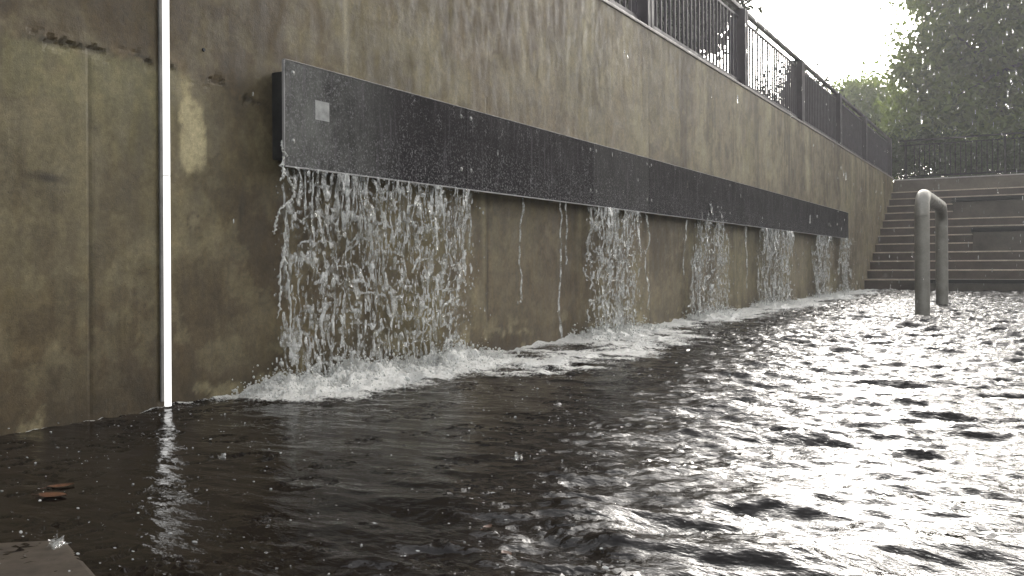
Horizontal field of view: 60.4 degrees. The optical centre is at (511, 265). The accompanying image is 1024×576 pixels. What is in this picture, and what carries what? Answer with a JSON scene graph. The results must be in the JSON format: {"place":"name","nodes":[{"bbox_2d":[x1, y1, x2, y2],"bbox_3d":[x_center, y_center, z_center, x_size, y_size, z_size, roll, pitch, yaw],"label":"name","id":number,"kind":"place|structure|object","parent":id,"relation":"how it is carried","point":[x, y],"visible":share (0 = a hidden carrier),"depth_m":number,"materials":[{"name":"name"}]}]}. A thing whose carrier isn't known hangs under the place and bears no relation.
{"place":"outdoors","nodes":[
{"label":"outdoors","id":0,"kind":"place"},
{"bbox_2d":[0,288,1023,575],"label":"water","id":1,"kind":"structure","parent":0,"point":[882,406],"depth_m":2.77,"materials":[{"name":"black liquid"}]},
{"bbox_2d":[32,492,66,496],"bbox_3d":[-1.254,0.621,2.382,0.109,0.006,0.049,0,0,10],"label":"fallen leaf","id":2,"kind":"object","parent":1,"relation":"on","point":[50,494],"visible":1,"depth_m":2.38,"materials":[{"name":"brown plant"}]},
{"bbox_2d":[39,483,74,488],"bbox_3d":[-1.287,0.625,2.490,0.090,0.006,0.040,0,0,-30],"label":"fallen leaf","id":3,"kind":"object","parent":1,"relation":"on","point":[60,485],"visible":1,"depth_m":2.50,"materials":[{"name":"brown plant"}]},
{"bbox_2d":[19,301,1020,568],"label":"rain splashes","id":4,"kind":"object","parent":1,"relation":"on","point":[549,405],"visible":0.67,"depth_m":2.71,"materials":[{"name":"white liquid"}]},
{"bbox_2d":[231,288,865,399],"bbox_3d":[3.167,0.508,11.205,0.695,0.287,16.674,0,0,30],"label":"spray","id":5,"kind":"object","parent":1,"relation":"on","point":[266,382],"visible":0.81,"depth_m":5.24,"materials":[{"name":"white liquid"}]},
{"bbox_2d":[233,0,1023,337],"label":"rain","id":6,"kind":"object","parent":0,"point":[833,144],"visible":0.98,"depth_m":9.79,"materials":[{"name":"white"}]},
{"bbox_2d":[700,0,973,181],"label":"sky","id":7,"kind":"structure","parent":0,"point":[848,41],"materials":[{"name":"white"}]},
{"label":"ground","id":8,"kind":"structure","parent":0,"visible":0},
{"bbox_2d":[893,173,1023,191],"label":"back wall","id":9,"kind":"structure","parent":8,"relation":"on","point":[972,182],"depth_m":24.00,"materials":[{"name":"concrete"}]},
{"bbox_2d":[900,131,1023,178],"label":"terrace railing","id":10,"kind":"object","parent":9,"relation":"on","point":[905,145],"visible":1,"depth_m":24.12,"materials":[{"name":"black metal"}]},
{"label":"pool floor","id":11,"kind":"structure","parent":0,"visible":0},
{"bbox_2d":[0,540,94,575],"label":"stone ledge","id":12,"kind":"object","parent":11,"relation":"on","point":[47,558],"visible":1,"depth_m":1.85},
{"bbox_2d":[0,0,893,435],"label":"retaining wall","id":13,"kind":"structure","parent":11,"relation":"on","point":[78,220],"depth_m":4.78,"materials":[{"name":"concrete"}]},
{"bbox_2d":[158,0,171,406],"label":"light tube","id":14,"kind":"object","parent":13,"relation":"attached to","point":[164,199],"visible":1,"depth_m":3.86,"materials":[{"name":"white plastic"}]},
{"bbox_2d":[272,58,847,238],"bbox_3d":[2.788,-0.776,11.110,0.142,0.532,15.652,0,0,30],"label":"spillway","id":15,"kind":"object","parent":13,"relation":"attached to","point":[323,120],"visible":1,"depth_m":5.88,"materials":[{"name":"metal"}]},
{"bbox_2d":[273,140,294,341],"bbox_3d":[-1.113,-0.119,4.263,0.066,1.005,0.241,0,0,9],"label":"stray jet","id":16,"kind":"object","parent":15,"relation":"attached to","point":[283,259],"visible":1,"depth_m":4.32,"materials":[{"name":"white liquid"}]},
{"bbox_2d":[274,167,483,381],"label":"waterfall","id":17,"kind":"structure","parent":15,"relation":"attached to","point":[344,220],"depth_m":4.94,"materials":[{"name":"white liquid"}]},
{"bbox_2d":[558,203,561,332],"bbox_3d":[0.381,0.041,6.931,0.036,1.077,0.096,0,0,30],"label":"water trickle","id":18,"kind":"object","parent":15,"relation":"attached to","point":[560,327],"visible":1,"depth_m":6.93,"materials":[{"name":"white"}]},
{"bbox_2d":[583,206,644,330],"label":"waterfall","id":19,"kind":"structure","parent":15,"relation":"attached to","point":[610,254],"depth_m":7.79,"materials":[{"name":"white liquid"}]},
{"bbox_2d":[644,218,649,303],"bbox_3d":[1.295,-0.044,8.459,0.066,0.919,0.077,0,0,30],"label":"water trickle","id":20,"kind":"object","parent":15,"relation":"attached to","point":[645,258],"visible":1,"depth_m":8.47,"materials":[{"name":"white"}]},
{"bbox_2d":[687,203,737,315],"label":"waterfall","id":21,"kind":"structure","parent":15,"relation":"attached to","point":[712,286],"depth_m":10.08,"materials":[{"name":"white"}]},
{"bbox_2d":[757,228,798,302],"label":"waterfall","id":22,"kind":"structure","parent":15,"relation":"attached to","point":[784,257],"depth_m":12.84,"materials":[{"name":"white"}]},
{"bbox_2d":[812,236,831,295],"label":"waterfall","id":23,"kind":"structure","parent":15,"relation":"attached to","point":[821,264],"depth_m":15.50,"materials":[{"name":"white"}]},
{"bbox_2d":[838,239,854,291],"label":"waterfall","id":24,"kind":"structure","parent":15,"relation":"attached to","point":[846,265],"depth_m":17.65,"materials":[{"name":"white"}]},
{"bbox_2d":[608,0,891,175],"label":"wall railing","id":25,"kind":"object","parent":13,"relation":"on","point":[806,97],"depth_m":13.41,"materials":[{"name":"black metal"}]},
{"bbox_2d":[914,189,947,314],"bbox_3d":[5.572,0.080,11.643,0.166,2.013,2.886,0,0,30],"label":"hoop rail","id":26,"kind":"object","parent":11,"relation":"on","point":[926,200],"visible":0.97,"depth_m":10.46,"materials":[{"name":"metal"}]},
{"bbox_2d":[864,186,1023,289],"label":"staircase","id":27,"kind":"structure","parent":11,"relation":"on","point":[896,243],"depth_m":21.21,"materials":[{"name":"concrete"}]},
{"bbox_2d":[951,195,1023,217],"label":"seat block","id":28,"kind":"structure","parent":27,"relation":"on","point":[991,206],"depth_m":22.05,"materials":[{"name":"concrete"}]},
{"bbox_2d":[971,227,1023,250],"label":"seat block","id":29,"kind":"structure","parent":27,"relation":"on","point":[999,239],"depth_m":20.44,"materials":[{"name":"concrete"}]},
{"bbox_2d":[930,279,1023,290],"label":"seat block","id":30,"kind":"structure","parent":11,"relation":"on","point":[985,284],"depth_m":18.80,"materials":[{"name":"concrete"}]},
{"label":"lawn terrace","id":31,"kind":"structure","parent":0,"visible":0},
{"bbox_2d":[751,56,903,174],"bbox_3d":[10.254,-4.730,30.604,7.230,5.005,4.353,0,0,30],"label":"broadleaf tree","id":32,"kind":"object","parent":31,"relation":"on","point":[827,79],"depth_m":30.16,"materials":[{"name":"green plant"}]},
{"bbox_2d":[824,64,927,178],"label":"broadleaf tree","id":33,"kind":"object","parent":31,"relation":"on","point":[860,89],"visible":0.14,"depth_m":43.62,"materials":[{"name":"green plant"}]},
{"bbox_2d":[884,120,968,179],"bbox_3d":[12.833,-3.299,27.939,2.845,2.486,2.062,0,0,45],"label":"shrub","id":34,"kind":"object","parent":31,"relation":"on","point":[899,151],"visible":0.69,"depth_m":27.50,"materials":[{"name":"green plant"}]},
{"bbox_2d":[857,0,1023,173],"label":"broadleaf tree","id":35,"kind":"object","parent":31,"relation":"on","point":[951,85],"visible":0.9,"depth_m":32.22,"materials":[{"name":"green plant"}]},
{"bbox_2d":[925,132,998,177],"bbox_3d":[14.324,-3.222,27.772,2.842,1.939,2.491,0,0,30],"label":"shrub","id":36,"kind":"object","parent":31,"relation":"on","point":[957,158],"visible":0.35,"depth_m":27.34,"materials":[{"name":"green plant"}]},
{"bbox_2d":[950,130,1023,176],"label":"shrub","id":37,"kind":"object","parent":31,"relation":"on","point":[998,161],"visible":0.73,"depth_m":26.40,"materials":[{"name":"green plant"}]},
{"bbox_2d":[1013,129,1023,172],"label":"shrub","id":38,"kind":"object","parent":31,"relation":"on","point":[1018,143],"visible":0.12,"depth_m":26.66,"materials":[{"name":"green plant"}]},
{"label":"upper terrace","id":39,"kind":"structure","parent":0,"visible":0},
{"bbox_2d":[614,0,765,59],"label":"broadleaf tree","id":40,"kind":"object","parent":39,"relation":"on","point":[745,5],"visible":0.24,"depth_m":24.27,"materials":[{"name":"green plant"}]}
]}

